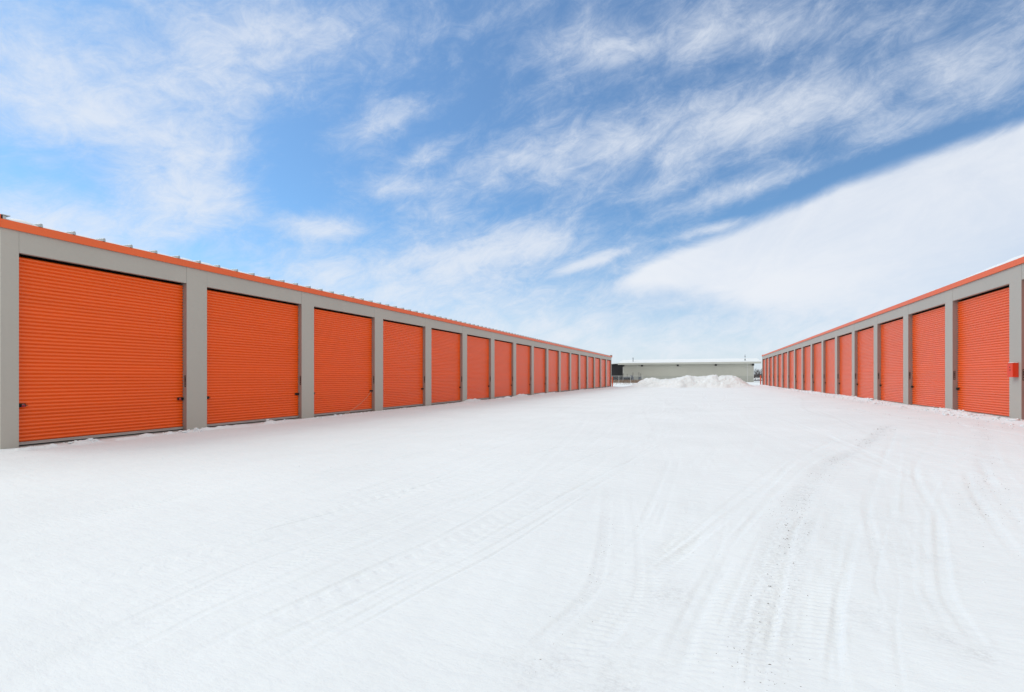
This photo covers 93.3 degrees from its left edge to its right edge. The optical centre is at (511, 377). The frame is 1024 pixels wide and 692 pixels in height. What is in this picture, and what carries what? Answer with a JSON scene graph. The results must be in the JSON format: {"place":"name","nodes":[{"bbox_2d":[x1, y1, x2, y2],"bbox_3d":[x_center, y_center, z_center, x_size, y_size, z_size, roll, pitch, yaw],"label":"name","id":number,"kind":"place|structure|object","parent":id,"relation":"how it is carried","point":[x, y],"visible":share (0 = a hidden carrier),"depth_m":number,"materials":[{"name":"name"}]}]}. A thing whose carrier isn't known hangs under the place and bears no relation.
{"place":"outdoors","nodes":[
{"label":"outdoors","id":0,"kind":"place"},
{"bbox_2d":[6,218,608,355],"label":"roof snow","id":1,"kind":"structure","parent":0,"point":[21,221],"depth_m":13.94,"materials":[{"name":"white snow"}]},
{"bbox_2d":[0,379,1023,691],"bbox_3d":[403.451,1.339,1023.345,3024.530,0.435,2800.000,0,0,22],"label":"ground","id":2,"kind":"structure","parent":0,"point":[480,555],"depth_m":4.24,"materials":[{"name":"white snow"}]},
{"bbox_2d":[0,214,611,448],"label":"storage building","id":3,"kind":"structure","parent":2,"relation":"on","point":[102,338],"depth_m":14.29,"materials":[{"name":"beige paint"}]},
{"bbox_2d":[19,257,183,445],"bbox_3d":[-10.256,-0.581,12.279,0.359,4.189,3.640,0,0,22],"label":"roller door","id":4,"kind":"structure","parent":3,"relation":"in","point":[100,352],"depth_m":11.93,"materials":[{"name":"orange paint"}]},
{"bbox_2d":[207,290,298,426],"bbox_3d":[-8.682,-0.581,16.245,0.359,4.189,3.640,0,0,22],"label":"roller door","id":5,"kind":"structure","parent":3,"relation":"in","point":[252,343],"depth_m":16.00,"materials":[{"name":"orange paint"}]},
{"bbox_2d":[314,309,372,416],"bbox_3d":[-7.108,-0.581,20.211,0.359,4.189,3.640,0,0,22],"label":"roller door","id":6,"kind":"structure","parent":3,"relation":"in","point":[342,342],"depth_m":20.06,"materials":[{"name":"orange paint"}]},
{"bbox_2d":[383,321,423,409],"bbox_3d":[-5.534,-0.581,24.177,0.359,4.189,3.640,0,0,22],"label":"roller door","id":7,"kind":"structure","parent":3,"relation":"in","point":[402,343],"depth_m":24.07,"materials":[{"name":"orange paint"}]},
{"bbox_2d":[431,329,460,404],"bbox_3d":[-3.960,-0.581,28.143,0.359,4.189,3.640,0,0,22],"label":"roller door","id":8,"kind":"structure","parent":3,"relation":"in","point":[445,346],"depth_m":28.06,"materials":[{"name":"orange paint"}]},
{"bbox_2d":[467,336,489,399],"bbox_3d":[-2.386,-0.581,32.109,0.359,4.189,3.640,0,0,22],"label":"roller door","id":9,"kind":"structure","parent":3,"relation":"in","point":[478,386],"depth_m":32.10,"materials":[{"name":"orange paint"}]},
{"bbox_2d":[495,340,511,397],"bbox_3d":[-0.811,-0.581,36.075,0.359,4.189,3.640,0,0,22],"label":"roller door","id":10,"kind":"structure","parent":3,"relation":"in","point":[503,352],"depth_m":36.18,"materials":[{"name":"orange paint"}]},
{"bbox_2d":[516,344,529,394],"bbox_3d":[0.763,-0.581,40.041,0.359,4.189,3.640,0,0,22],"label":"roller door","id":11,"kind":"structure","parent":3,"relation":"in","point":[522,352],"depth_m":40.03,"materials":[{"name":"orange paint"}]},
{"bbox_2d":[534,347,544,393],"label":"roller door","id":12,"kind":"structure","parent":3,"relation":"in","point":[539,354],"depth_m":44.12,"materials":[{"name":"orange paint"}]},
{"bbox_2d":[548,350,557,392],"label":"roller door","id":13,"kind":"structure","parent":3,"relation":"in","point":[552,355],"depth_m":48.00,"materials":[{"name":"orange paint"}]},
{"bbox_2d":[561,352,568,391],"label":"roller door","id":14,"kind":"structure","parent":3,"relation":"in","point":[564,356],"depth_m":52.08,"materials":[{"name":"orange paint"}]},
{"bbox_2d":[571,354,577,390],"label":"roller door","id":15,"kind":"structure","parent":3,"relation":"in","point":[574,358],"depth_m":56.05,"materials":[{"name":"orange paint"}]},
{"bbox_2d":[580,355,585,388],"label":"roller door","id":16,"kind":"structure","parent":3,"relation":"in","point":[582,358],"depth_m":59.87,"materials":[{"name":"orange paint"}]},
{"bbox_2d":[588,357,592,388],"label":"roller door","id":17,"kind":"structure","parent":3,"relation":"in","point":[590,360],"depth_m":63.96,"materials":[{"name":"orange paint"}]},
{"bbox_2d":[595,358,599,387],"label":"roller door","id":18,"kind":"structure","parent":3,"relation":"in","point":[597,361],"depth_m":68.11,"materials":[{"name":"orange paint"}]},
{"bbox_2d":[601,359,604,387],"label":"roller door","id":19,"kind":"structure","parent":3,"relation":"in","point":[602,360],"depth_m":71.66,"materials":[{"name":"orange paint"}]},
{"bbox_2d":[607,360,609,386],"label":"roller door","id":20,"kind":"structure","parent":3,"relation":"in","point":[608,362],"depth_m":76.01,"materials":[{"name":"orange paint"}]},
{"bbox_2d":[611,364,622,380],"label":"open shed","id":21,"kind":"structure","parent":2,"relation":"on","point":[616,370],"depth_m":159.58,"materials":[{"name":"grey metal"}]},
{"bbox_2d":[611,376,642,382],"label":"chain link fence","id":22,"kind":"object","parent":2,"relation":"on","point":[629,380],"visible":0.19,"depth_m":128.44,"materials":[{"name":"metal"}]},
{"bbox_2d":[623,375,633,380],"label":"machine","id":23,"kind":"object","parent":2,"relation":"on","point":[627,378],"visible":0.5,"depth_m":148.94,"materials":[{"name":"black metal"}]},
{"bbox_2d":[618,356,760,381],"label":"metal building","id":24,"kind":"structure","parent":2,"relation":"on","point":[743,371],"depth_m":145.46,"materials":[{"name":"grey metal"}]},
{"bbox_2d":[625,375,753,387],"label":"snow pile","id":25,"kind":"object","parent":2,"relation":"on","point":[714,381],"visible":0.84,"depth_m":71.43,"materials":[{"name":"white snow"}]},
{"bbox_2d":[429,404,1019,690],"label":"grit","id":26,"kind":"object","parent":2,"relation":"on","point":[798,550],"visible":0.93,"depth_m":4.43,"materials":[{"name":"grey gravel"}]},
{"bbox_2d":[762,257,1023,419],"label":"storage building","id":27,"kind":"structure","parent":2,"relation":"on","point":[957,345],"depth_m":20.12,"materials":[{"name":"beige paint"}]},
{"bbox_2d":[763,359,764,384],"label":"roller door","id":28,"kind":"structure","parent":27,"relation":"in","point":[764,359],"depth_m":76.55,"materials":[{"name":"orange paint"}]},
{"bbox_2d":[767,358,768,384],"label":"roller door","id":29,"kind":"structure","parent":27,"relation":"in","point":[767,358],"depth_m":72.28,"materials":[{"name":"orange paint"}]},
{"bbox_2d":[770,357,771,385],"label":"roller door","id":30,"kind":"structure","parent":27,"relation":"in","point":[771,357],"depth_m":68.68,"materials":[{"name":"orange paint"}]},
{"bbox_2d":[774,356,776,386],"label":"roller door","id":31,"kind":"structure","parent":27,"relation":"in","point":[775,357],"depth_m":64.61,"materials":[{"name":"orange paint"}]},
{"bbox_2d":[778,354,781,387],"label":"roller door","id":32,"kind":"structure","parent":27,"relation":"in","point":[780,356],"depth_m":60.37,"materials":[{"name":"orange paint"}]},
{"bbox_2d":[783,353,786,387],"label":"roller door","id":33,"kind":"structure","parent":27,"relation":"in","point":[785,354],"depth_m":56.69,"materials":[{"name":"orange paint"}]},
{"bbox_2d":[790,351,793,388],"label":"roller door","id":34,"kind":"structure","parent":27,"relation":"in","point":[792,352],"depth_m":52.40,"materials":[{"name":"orange paint"}]},
{"bbox_2d":[796,349,800,389],"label":"roller door","id":35,"kind":"structure","parent":27,"relation":"in","point":[798,352],"depth_m":48.84,"materials":[{"name":"orange paint"}]},
{"bbox_2d":[804,346,810,390],"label":"roller door","id":36,"kind":"structure","parent":27,"relation":"in","point":[807,357],"depth_m":44.61,"materials":[{"name":"orange paint"}]},
{"bbox_2d":[813,343,820,391],"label":"roller door","id":37,"kind":"structure","parent":27,"relation":"in","point":[817,347],"depth_m":40.71,"materials":[{"name":"orange paint"}]},
{"bbox_2d":[825,339,834,393],"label":"roller door","id":38,"kind":"structure","parent":27,"relation":"in","point":[830,344],"depth_m":36.56,"materials":[{"name":"orange paint"}]},
{"bbox_2d":[839,334,851,395],"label":"roller door","id":39,"kind":"structure","parent":27,"relation":"in","point":[845,376],"depth_m":32.52,"materials":[{"name":"orange paint"}]},
{"bbox_2d":[857,327,873,397],"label":"roller door","id":40,"kind":"structure","parent":27,"relation":"in","point":[865,388],"depth_m":28.58,"materials":[{"name":"orange paint"}]},
{"bbox_2d":[880,319,902,403],"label":"roller door","id":41,"kind":"structure","parent":27,"relation":"in","point":[891,379],"depth_m":24.54,"materials":[{"name":"orange paint"}]},
{"bbox_2d":[911,306,944,407],"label":"roller door","id":42,"kind":"structure","parent":27,"relation":"in","point":[928,338],"depth_m":20.54,"materials":[{"name":"orange paint"}]},
{"bbox_2d":[956,287,1008,417],"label":"roller door","id":43,"kind":"structure","parent":27,"relation":"in","point":[983,322],"depth_m":16.47,"materials":[{"name":"orange paint"}]},
{"bbox_2d":[1007,362,1018,376],"bbox_3d":[15.098,-0.225,14.589,0.152,0.450,0.292,0,0,22],"label":"drop box","id":44,"kind":"object","parent":27,"relation":"attached to","point":[1012,369],"visible":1,"depth_m":14.48,"materials":[{"name":"red paint"}]},
{"bbox_2d":[0,0,1023,373],"label":"sky","id":45,"kind":"structure","parent":0,"point":[621,179],"materials":[{"name":"blue"}]},
{"bbox_2d":[611,379,640,382],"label":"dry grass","id":46,"kind":"structure","parent":0,"point":[627,381],"depth_m":131.83,"materials":[{"name":"brown plant"}]},
{"bbox_2d":[619,358,760,362],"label":"roof snow","id":47,"kind":"structure","parent":0,"point":[693,360],"depth_m":148.81,"materials":[{"name":"white snow"}]},
{"bbox_2d":[798,254,1023,341],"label":"roof snow","id":48,"kind":"structure","parent":0,"point":[1014,258],"depth_m":15.51,"materials":[{"name":"white snow"}]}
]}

